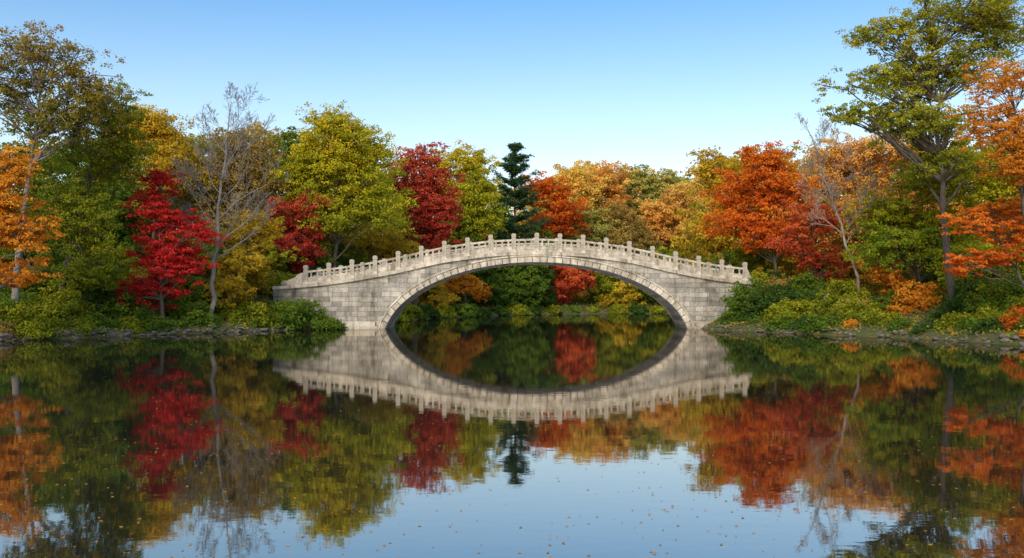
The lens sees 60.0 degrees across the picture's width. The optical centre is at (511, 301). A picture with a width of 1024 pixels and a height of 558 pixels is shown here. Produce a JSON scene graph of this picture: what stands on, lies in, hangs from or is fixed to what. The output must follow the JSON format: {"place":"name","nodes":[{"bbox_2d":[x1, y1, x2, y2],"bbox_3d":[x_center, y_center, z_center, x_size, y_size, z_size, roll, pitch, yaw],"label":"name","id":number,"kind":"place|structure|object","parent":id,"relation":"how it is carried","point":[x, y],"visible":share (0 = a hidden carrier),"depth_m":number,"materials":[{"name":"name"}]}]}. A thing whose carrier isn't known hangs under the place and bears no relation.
{"place":"outdoors","nodes":[
{"label":"outdoors","id":0,"kind":"place"},
{"bbox_2d":[0,314,1023,557],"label":"water","id":1,"kind":"structure","parent":0,"point":[885,389],"depth_m":14.36,"materials":[{"name":"blue liquid"}]},
{"bbox_2d":[0,336,1023,557],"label":"floating leaves","id":2,"kind":"object","parent":1,"relation":"on","point":[489,489],"visible":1,"depth_m":10.60,"materials":[{"name":"brown plant"}]},
{"bbox_2d":[0,0,1023,234],"label":"sky","id":3,"kind":"structure","parent":0,"point":[652,83],"materials":[{"name":"blue"}]},
{"bbox_2d":[3,249,1023,344],"bbox_3d":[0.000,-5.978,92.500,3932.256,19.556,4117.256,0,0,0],"label":"ground","id":4,"kind":"structure","parent":0,"point":[873,333],"depth_m":59.87,"materials":[{"name":"green plant"}]},
{"bbox_2d":[0,283,39,303],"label":"shrub","id":5,"kind":"object","parent":4,"relation":"on","point":[23,296],"visible":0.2,"depth_m":58.28,"materials":[{"name":"green plant"}]},
{"bbox_2d":[0,301,45,327],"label":"shrub","id":6,"kind":"object","parent":4,"relation":"on","point":[28,312],"visible":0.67,"depth_m":53.97,"materials":[{"name":"green plant"}]},
{"bbox_2d":[0,140,65,289],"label":"maple tree","id":7,"kind":"object","parent":4,"relation":"on","point":[10,240],"visible":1,"depth_m":50.01,"materials":[{"name":"orange plant"}]},
{"bbox_2d":[9,314,61,339],"bbox_3d":[-29.023,1.502,53.785,3.028,1.537,3.258,0,0,0],"label":"shrub","id":8,"kind":"object","parent":4,"relation":"on","point":[36,328],"visible":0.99,"depth_m":53.17,"materials":[{"name":"green plant"}]},
{"bbox_2d":[0,152,84,295],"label":"oak tree","id":9,"kind":"object","parent":4,"relation":"on","point":[33,287],"visible":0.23,"depth_m":62.25,"materials":[{"name":"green plant"}]},
{"bbox_2d":[23,285,103,326],"bbox_3d":[-29.850,0.323,58.243,5.346,2.800,5.566,0,0,-41],"label":"shrub","id":10,"kind":"object","parent":4,"relation":"on","point":[58,306],"visible":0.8,"depth_m":57.73,"materials":[{"name":"green plant"}]},
{"bbox_2d":[0,19,138,301],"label":"oak tree","id":11,"kind":"object","parent":4,"relation":"on","point":[46,119],"visible":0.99,"depth_m":55.27,"materials":[{"name":"green plant"}]},
{"bbox_2d":[68,318,106,335],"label":"shrub","id":12,"kind":"object","parent":4,"relation":"on","point":[86,326],"visible":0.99,"depth_m":56.59,"materials":[{"name":"green plant"}]},
{"bbox_2d":[19,79,159,292],"bbox_3d":[-29.023,-7.130,59.965,9.742,15.976,7.044,0,0,0],"label":"oak tree","id":13,"kind":"object","parent":4,"relation":"on","point":[79,216],"visible":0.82,"depth_m":59.63,"materials":[{"name":"green plant"}]},
{"bbox_2d":[36,130,150,270],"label":"woodland tree","id":14,"kind":"object","parent":4,"relation":"on","point":[124,193],"visible":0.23,"depth_m":82.72,"materials":[{"name":"green plant"}]},
{"bbox_2d":[84,310,118,327],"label":"shrub","id":15,"kind":"object","parent":4,"relation":"on","point":[108,322],"visible":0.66,"depth_m":58.70,"materials":[{"name":"green plant"}]},
{"bbox_2d":[79,285,128,317],"bbox_3d":[-28.584,-0.051,62.125,3.963,2.733,4.322,0,0,0],"label":"shrub","id":16,"kind":"object","parent":4,"relation":"on","point":[97,299],"visible":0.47,"depth_m":61.27,"materials":[{"name":"green plant"}]},
{"bbox_2d":[82,238,138,294],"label":"understory tree","id":17,"kind":"object","parent":4,"relation":"on","point":[111,248],"visible":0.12,"depth_m":71.70,"materials":[{"name":"green plant"}]},
{"bbox_2d":[89,289,156,323],"bbox_3d":[-27.171,0.415,62.144,4.999,2.535,4.932,0,0,0],"label":"shrub","id":18,"kind":"object","parent":4,"relation":"on","point":[131,311],"visible":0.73,"depth_m":61.09,"materials":[{"name":"green plant"}]},
{"bbox_2d":[64,163,184,282],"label":"woodland tree","id":19,"kind":"object","parent":4,"relation":"on","point":[145,227],"visible":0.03,"depth_m":91.04,"materials":[{"name":"green plant"}]},
{"bbox_2d":[113,314,147,333],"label":"shrub","id":20,"kind":"object","parent":4,"relation":"on","point":[127,322],"visible":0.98,"depth_m":59.75,"materials":[{"name":"green plant"}]},
{"bbox_2d":[139,313,172,331],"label":"shrub","id":21,"kind":"object","parent":4,"relation":"on","point":[158,324],"visible":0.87,"depth_m":61.69,"materials":[{"name":"green plant"}]},
{"bbox_2d":[98,101,226,245],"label":"maple tree","id":22,"kind":"object","parent":4,"relation":"on","point":[160,130],"visible":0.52,"depth_m":82.42,"materials":[{"name":"yellow plant"}]},
{"bbox_2d":[153,297,191,319],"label":"shrub","id":23,"kind":"object","parent":4,"relation":"on","point":[168,312],"visible":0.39,"depth_m":65.37,"materials":[{"name":"green plant"}]},
{"bbox_2d":[114,163,232,318],"bbox_3d":[-24.229,-4.118,63.156,7.796,11.552,5.913,0,0,-37],"label":"maple tree","id":24,"kind":"object","parent":4,"relation":"on","point":[169,261],"visible":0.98,"depth_m":62.66,"materials":[{"name":"red plant"}]},
{"bbox_2d":[169,299,223,327],"bbox_3d":[-23.246,0.859,65.516,4.021,2.232,3.484,0,0,-42],"label":"shrub","id":25,"kind":"object","parent":4,"relation":"on","point":[194,315],"visible":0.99,"depth_m":64.74,"materials":[{"name":"green plant"}]},
{"bbox_2d":[170,237,222,295],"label":"understory tree","id":26,"kind":"object","parent":4,"relation":"on","point":[188,284],"visible":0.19,"depth_m":71.44,"materials":[{"name":"green plant"}]},
{"bbox_2d":[147,134,255,276],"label":"woodland tree","id":27,"kind":"object","parent":4,"relation":"on","point":[205,149],"visible":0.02,"depth_m":100.89,"materials":[{"name":"yellow plant"}]},
{"bbox_2d":[181,285,238,315],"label":"shrub","id":28,"kind":"object","parent":4,"relation":"on","point":[197,297],"visible":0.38,"depth_m":68.97,"materials":[{"name":"green plant"}]},
{"bbox_2d":[166,82,289,319],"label":"bare tree","id":29,"kind":"object","parent":4,"relation":"on","point":[214,257],"visible":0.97,"depth_m":65.99,"materials":[{"name":"grey plant"}]},
{"bbox_2d":[215,308,249,323],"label":"shrub","id":30,"kind":"object","parent":4,"relation":"on","point":[235,315],"visible":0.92,"depth_m":67.92,"materials":[{"name":"green plant"}]},
{"bbox_2d":[166,117,299,252],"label":"oak tree","id":31,"kind":"object","parent":4,"relation":"on","point":[256,171],"visible":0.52,"depth_m":87.00,"materials":[{"name":"beige plant"}]},
{"bbox_2d":[201,242,266,309],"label":"understory tree","id":32,"kind":"object","parent":4,"relation":"on","point":[230,285],"visible":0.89,"depth_m":69.54,"materials":[{"name":"yellow plant"}]},
{"bbox_2d":[210,207,286,300],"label":"maple tree","id":33,"kind":"object","parent":4,"relation":"on","point":[254,279],"visible":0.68,"depth_m":72.86,"materials":[{"name":"yellow plant"}]},
{"bbox_2d":[230,299,279,328],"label":"shrub","id":34,"kind":"object","parent":4,"relation":"on","point":[258,310],"visible":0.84,"depth_m":69.36,"materials":[{"name":"green plant"}]},
{"bbox_2d":[214,119,298,251],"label":"woodland tree","id":35,"kind":"object","parent":4,"relation":"on","point":[252,128],"visible":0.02,"depth_m":107.77,"materials":[{"name":"plant"}]},
{"bbox_2d":[246,269,285,295],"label":"shrub","id":36,"kind":"object","parent":4,"relation":"on","point":[279,280],"visible":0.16,"depth_m":76.50,"materials":[{"name":"green plant"}]},
{"bbox_2d":[250,237,306,285],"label":"understory tree","id":37,"kind":"object","parent":4,"relation":"on","point":[281,258],"visible":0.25,"depth_m":81.82,"materials":[{"name":"green plant"}]},
{"bbox_2d":[240,189,336,278],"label":"maple tree","id":38,"kind":"object","parent":4,"relation":"on","point":[294,235],"visible":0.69,"depth_m":84.63,"materials":[{"name":"red plant"}]},
{"bbox_2d":[264,294,333,329],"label":"shrub","id":39,"kind":"object","parent":4,"relation":"on","point":[295,317],"visible":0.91,"depth_m":71.41,"materials":[{"name":"green plant"}]},
{"bbox_2d":[249,126,358,271],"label":"woodland tree","id":40,"kind":"object","parent":4,"relation":"on","point":[286,142],"visible":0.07,"depth_m":102.37,"materials":[{"name":"green plant"}]},
{"bbox_2d":[283,246,338,276],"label":"understory tree","id":41,"kind":"object","parent":4,"relation":"on","point":[321,261],"visible":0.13,"depth_m":86.63,"materials":[{"name":"green plant"}]},
{"bbox_2d":[310,315,347,329],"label":"shrub","id":42,"kind":"object","parent":4,"relation":"on","point":[335,324],"visible":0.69,"depth_m":72.27,"materials":[{"name":"green plant"}]},
{"bbox_2d":[261,100,417,274],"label":"maple tree","id":43,"kind":"object","parent":4,"relation":"on","point":[337,172],"visible":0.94,"depth_m":86.61,"materials":[{"name":"yellow plant"}]},
{"bbox_2d":[331,142,418,273],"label":"woodland tree","id":44,"kind":"object","parent":4,"relation":"on","point":[361,257],"visible":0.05,"depth_m":111.10,"materials":[{"name":"green plant"}]},
{"bbox_2d":[337,216,424,266],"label":"maple tree","id":45,"kind":"object","parent":4,"relation":"on","point":[390,248],"visible":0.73,"depth_m":99.16,"materials":[{"name":"plant"}]},
{"bbox_2d":[385,141,467,306],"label":"maple tree","id":46,"kind":"object","parent":4,"relation":"on","point":[434,203],"visible":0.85,"depth_m":120.61,"materials":[{"name":"red plant"}]},
{"bbox_2d":[411,280,460,308],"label":"maple tree","id":47,"kind":"object","parent":4,"relation":"on","point":[436,294],"visible":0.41,"depth_m":127.99,"materials":[{"name":"yellow plant"}]},
{"bbox_2d":[420,274,491,305],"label":"maple tree","id":48,"kind":"object","parent":4,"relation":"on","point":[449,284],"visible":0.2,"depth_m":137.69,"materials":[{"name":"orange plant"}]},
{"bbox_2d":[448,302,480,316],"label":"shrub","id":49,"kind":"object","parent":4,"relation":"on","point":[467,309],"visible":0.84,"depth_m":131.67,"materials":[{"name":"green plant"}]},
{"bbox_2d":[425,138,508,302],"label":"tree","id":50,"kind":"object","parent":4,"relation":"on","point":[472,167],"visible":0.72,"depth_m":144.69,"materials":[{"name":"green plant"}]},
{"bbox_2d":[448,199,527,300],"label":"woodland tree","id":51,"kind":"object","parent":4,"relation":"on","point":[505,207],"visible":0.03,"depth_m":170.66,"materials":[{"name":"green plant"}]},
{"bbox_2d":[454,267,527,305],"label":"maple tree","id":52,"kind":"object","parent":4,"relation":"on","point":[498,289],"visible":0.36,"depth_m":148.48,"materials":[{"name":"green plant"}]},
{"bbox_2d":[272,233,752,328],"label":"stone bridge","id":53,"kind":"structure","parent":4,"relation":"on","point":[384,294],"depth_m":75.00,"materials":[{"name":"stone"}]},
{"bbox_2d":[5,281,1023,342],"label":"ground cover","id":54,"kind":"object","parent":4,"relation":"on","point":[718,322],"visible":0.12,"depth_m":61.53,"materials":[{"name":"green plant"}]},
{"bbox_2d":[485,142,552,246],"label":"pine tree","id":55,"kind":"object","parent":4,"relation":"on","point":[512,168],"visible":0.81,"depth_m":158.97,"materials":[{"name":"green plant"}]},
{"bbox_2d":[487,241,554,309],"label":"maple tree","id":56,"kind":"object","parent":4,"relation":"on","point":[529,280],"visible":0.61,"depth_m":151.74,"materials":[{"name":"green plant"}]},
{"bbox_2d":[521,265,559,306],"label":"maple tree","id":57,"kind":"object","parent":4,"relation":"on","point":[551,294],"visible":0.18,"depth_m":161.25,"materials":[{"name":"green plant"}]},
{"bbox_2d":[516,170,591,238],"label":"maple tree","id":58,"kind":"object","parent":4,"relation":"on","point":[562,216],"visible":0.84,"depth_m":170.55,"materials":[{"name":"orange plant"}]},
{"bbox_2d":[544,265,597,304],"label":"maple tree","id":59,"kind":"object","parent":4,"relation":"on","point":[568,281],"visible":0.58,"depth_m":164.40,"materials":[{"name":"red plant"}]},
{"bbox_2d":[535,160,611,229],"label":"maple tree","id":60,"kind":"object","parent":4,"relation":"on","point":[575,175],"visible":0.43,"depth_m":184.49,"materials":[{"name":"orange plant"}]},
{"bbox_2d":[562,204,621,299],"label":"maple tree","id":61,"kind":"object","parent":4,"relation":"on","point":[597,226],"visible":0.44,"depth_m":177.35,"materials":[{"name":"green plant"}]},
{"bbox_2d":[576,269,638,306],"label":"maple tree","id":62,"kind":"object","parent":4,"relation":"on","point":[604,287],"visible":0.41,"depth_m":170.94,"materials":[{"name":"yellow plant"}]},
{"bbox_2d":[580,159,639,223],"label":"maple tree","id":63,"kind":"object","parent":4,"relation":"on","point":[614,191],"visible":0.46,"depth_m":194.24,"materials":[{"name":"orange plant"}]},
{"bbox_2d":[593,281,646,307],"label":"maple tree","id":64,"kind":"object","parent":4,"relation":"on","point":[604,302],"visible":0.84,"depth_m":169.48,"materials":[{"name":"yellow plant"}]},
{"bbox_2d":[588,198,661,253],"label":"maple tree","id":65,"kind":"object","parent":4,"relation":"on","point":[622,233],"visible":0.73,"depth_m":178.47,"materials":[{"name":"beige plant"}]},
{"bbox_2d":[608,164,664,252],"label":"maple tree","id":66,"kind":"object","parent":4,"relation":"on","point":[636,177],"visible":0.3,"depth_m":202.03,"materials":[{"name":"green plant"}]},
{"bbox_2d":[630,198,680,253],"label":"maple tree","id":67,"kind":"object","parent":4,"relation":"on","point":[653,222],"visible":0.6,"depth_m":182.62,"materials":[{"name":"orange plant"}]},
{"bbox_2d":[633,167,690,251],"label":"maple tree","id":68,"kind":"object","parent":4,"relation":"on","point":[666,179],"visible":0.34,"depth_m":202.32,"materials":[{"name":"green plant"}]},
{"bbox_2d":[652,183,705,257],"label":"maple tree","id":69,"kind":"object","parent":4,"relation":"on","point":[680,198],"visible":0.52,"depth_m":182.91,"materials":[{"name":"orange plant"}]},
{"bbox_2d":[660,180,716,256],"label":"maple tree","id":70,"kind":"object","parent":4,"relation":"on","point":[681,186],"visible":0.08,"depth_m":196.41,"materials":[{"name":"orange plant"}]},
{"bbox_2d":[668,145,777,267],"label":"woodland tree","id":71,"kind":"object","parent":4,"relation":"on","point":[720,243],"visible":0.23,"depth_m":107.00,"materials":[{"name":"plant"}]},
{"bbox_2d":[701,250,758,273],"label":"understory tree","id":72,"kind":"object","parent":4,"relation":"on","point":[726,254],"visible":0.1,"depth_m":95.92,"materials":[{"name":"green plant"}]},
{"bbox_2d":[684,145,800,269],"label":"woodland tree","id":73,"kind":"object","parent":4,"relation":"on","point":[795,147],"visible":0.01,"depth_m":118.84,"materials":[{"name":"plant"}]},
{"bbox_2d":[716,275,774,324],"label":"shrub","id":74,"kind":"object","parent":4,"relation":"on","point":[734,305],"visible":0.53,"depth_m":71.88,"materials":[{"name":"green plant"}]},
{"bbox_2d":[729,241,786,274],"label":"understory tree","id":75,"kind":"object","parent":4,"relation":"on","point":[745,257],"visible":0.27,"depth_m":89.73,"materials":[{"name":"green plant"}]},
{"bbox_2d":[693,140,826,272],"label":"maple tree","id":76,"kind":"object","parent":4,"relation":"on","point":[747,221],"visible":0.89,"depth_m":83.16,"materials":[{"name":"orange plant"}]},
{"bbox_2d":[738,283,801,321],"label":"shrub","id":77,"kind":"object","parent":4,"relation":"on","point":[766,300],"visible":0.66,"depth_m":69.73,"materials":[{"name":"green plant"}]},
{"bbox_2d":[753,246,818,281],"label":"understory tree","id":78,"kind":"object","parent":4,"relation":"on","point":[787,262],"visible":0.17,"depth_m":85.76,"materials":[{"name":"green plant"}]},
{"bbox_2d":[759,297,814,325],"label":"shrub","id":79,"kind":"object","parent":4,"relation":"on","point":[781,308],"visible":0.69,"depth_m":66.32,"materials":[{"name":"green plant"}]},
{"bbox_2d":[763,199,855,281],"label":"maple tree","id":80,"kind":"object","parent":4,"relation":"on","point":[793,242],"visible":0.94,"depth_m":73.40,"materials":[{"name":"red plant"}]},
{"bbox_2d":[788,272,831,298],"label":"shrub","id":81,"kind":"object","parent":4,"relation":"on","point":[805,283],"visible":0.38,"depth_m":72.17,"materials":[{"name":"green plant"}]},
{"bbox_2d":[793,312,843,333],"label":"shrub","id":82,"kind":"object","parent":4,"relation":"on","point":[816,323],"visible":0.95,"depth_m":61.61,"materials":[{"name":"green plant"}]},
{"bbox_2d":[775,145,867,278],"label":"woodland tree","id":83,"kind":"object","parent":4,"relation":"on","point":[823,201],"visible":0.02,"depth_m":104.44,"materials":[{"name":"orange plant"}]},
{"bbox_2d":[809,249,867,289],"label":"understory tree","id":84,"kind":"object","parent":4,"relation":"on","point":[836,269],"visible":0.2,"depth_m":82.93,"materials":[{"name":"green plant"}]},
{"bbox_2d":[811,277,874,315],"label":"shrub","id":85,"kind":"object","parent":4,"relation":"on","point":[846,290],"visible":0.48,"depth_m":65.02,"materials":[{"name":"green plant"}]},
{"bbox_2d":[794,112,898,296],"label":"bare tree","id":86,"kind":"object","parent":4,"relation":"on","point":[810,162],"visible":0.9,"depth_m":65.91,"materials":[{"name":"grey plant"}]},
{"bbox_2d":[820,297,887,326],"bbox_3d":[23.995,0.809,62.475,4.624,2.289,5.104,0,0,40],"label":"shrub","id":87,"kind":"object","parent":4,"relation":"on","point":[855,310],"visible":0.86,"depth_m":61.52,"materials":[{"name":"green plant"}]},
{"bbox_2d":[834,243,887,294],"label":"understory tree","id":88,"kind":"object","parent":4,"relation":"on","point":[850,271],"visible":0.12,"depth_m":81.86,"materials":[{"name":"green plant"}]},
{"bbox_2d":[796,129,956,248],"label":"maple tree","id":89,"kind":"object","parent":4,"relation":"on","point":[869,154],"visible":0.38,"depth_m":91.19,"materials":[{"name":"orange plant"}]},
{"bbox_2d":[861,308,901,325],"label":"shrub","id":90,"kind":"object","parent":4,"relation":"on","point":[883,317],"visible":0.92,"depth_m":59.01,"materials":[{"name":"green plant"}]},
{"bbox_2d":[851,259,923,296],"bbox_3d":[27.951,-1.275,65.025,5.456,3.886,3.962,0,0,0],"label":"maple tree","id":91,"kind":"object","parent":4,"relation":"on","point":[889,280],"visible":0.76,"depth_m":64.45,"materials":[{"name":"orange plant"}]},
{"bbox_2d":[870,289,911,311],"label":"shrub","id":92,"kind":"object","parent":4,"relation":"on","point":[887,297],"visible":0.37,"depth_m":62.87,"materials":[{"name":"green plant"}]},
{"bbox_2d":[881,276,946,314],"bbox_3d":[28.629,-0.332,61.806,5.598,2.950,5.270,0,0,0],"label":"shrub","id":93,"kind":"object","parent":4,"relation":"on","point":[916,297],"visible":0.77,"depth_m":60.80,"materials":[{"name":"orange plant"}]},
{"bbox_2d":[839,152,989,290],"bbox_3d":[28.858,-5.218,63.815,10.448,11.216,7.360,0,0,0],"label":"oak tree","id":94,"kind":"object","parent":4,"relation":"on","point":[925,235],"visible":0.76,"depth_m":63.40,"materials":[{"name":"green plant"}]},
{"bbox_2d":[811,0,1023,309],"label":"oak tree","id":95,"kind":"object","parent":4,"relation":"on","point":[905,76],"visible":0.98,"depth_m":57.36,"materials":[{"name":"green plant"}]},
{"bbox_2d":[903,241,952,293],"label":"understory tree","id":96,"kind":"object","parent":4,"relation":"on","point":[932,276],"visible":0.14,"depth_m":67.59,"materials":[{"name":"green plant"}]},
{"bbox_2d":[933,311,972,331],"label":"shrub","id":97,"kind":"object","parent":4,"relation":"on","point":[952,319],"visible":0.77,"depth_m":53.73,"materials":[{"name":"green plant"}]},
{"bbox_2d":[924,129,994,241],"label":"woodland tree","id":98,"kind":"object","parent":4,"relation":"on","point":[962,198],"visible":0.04,"depth_m":91.08,"materials":[{"name":"plant"}]},
{"bbox_2d":[926,279,997,321],"bbox_3d":[29.068,0.002,56.538,4.893,2.877,4.466,0,0,0],"label":"shrub","id":99,"kind":"object","parent":4,"relation":"on","point":[954,304],"visible":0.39,"depth_m":56.36,"materials":[{"name":"green plant"}]},
{"bbox_2d":[924,140,1023,292],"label":"oak tree","id":100,"kind":"object","parent":4,"relation":"on","point":[997,188],"visible":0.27,"depth_m":59.62,"materials":[{"name":"green plant"}]},
{"bbox_2d":[935,188,1023,287],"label":"maple tree","id":101,"kind":"object","parent":4,"relation":"on","point":[1014,239],"visible":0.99,"depth_m":49.88,"materials":[{"name":"orange plant"}]},
{"bbox_2d":[942,57,1023,222],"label":"maple tree","id":102,"kind":"object","parent":4,"relation":"on","point":[1010,166],"visible":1,"depth_m":47.06,"materials":[{"name":"orange plant"}]},
{"bbox_2d":[969,315,1006,334],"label":"shrub","id":103,"kind":"object","parent":4,"relation":"on","point":[984,325],"visible":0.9,"depth_m":50.24,"materials":[{"name":"green plant"}]},
{"bbox_2d":[956,265,1023,315],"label":"shrub","id":104,"kind":"object","parent":4,"relation":"on","point":[1013,288],"visible":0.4,"depth_m":54.30,"materials":[{"name":"green plant"}]},
{"bbox_2d":[961,279,1023,316],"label":"shrub","id":105,"kind":"object","parent":4,"relation":"on","point":[1002,291],"visible":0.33,"depth_m":54.39,"materials":[{"name":"green plant"}]},
{"bbox_2d":[974,305,1019,320],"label":"shrub","id":106,"kind":"object","parent":4,"relation":"on","point":[989,313],"visible":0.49,"depth_m":52.31,"materials":[{"name":"green plant"}]},
{"bbox_2d":[998,304,1023,329],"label":"shrub","id":107,"kind":"object","parent":4,"relation":"on","point":[1020,311],"visible":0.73,"depth_m":49.67,"materials":[{"name":"orange plant"}]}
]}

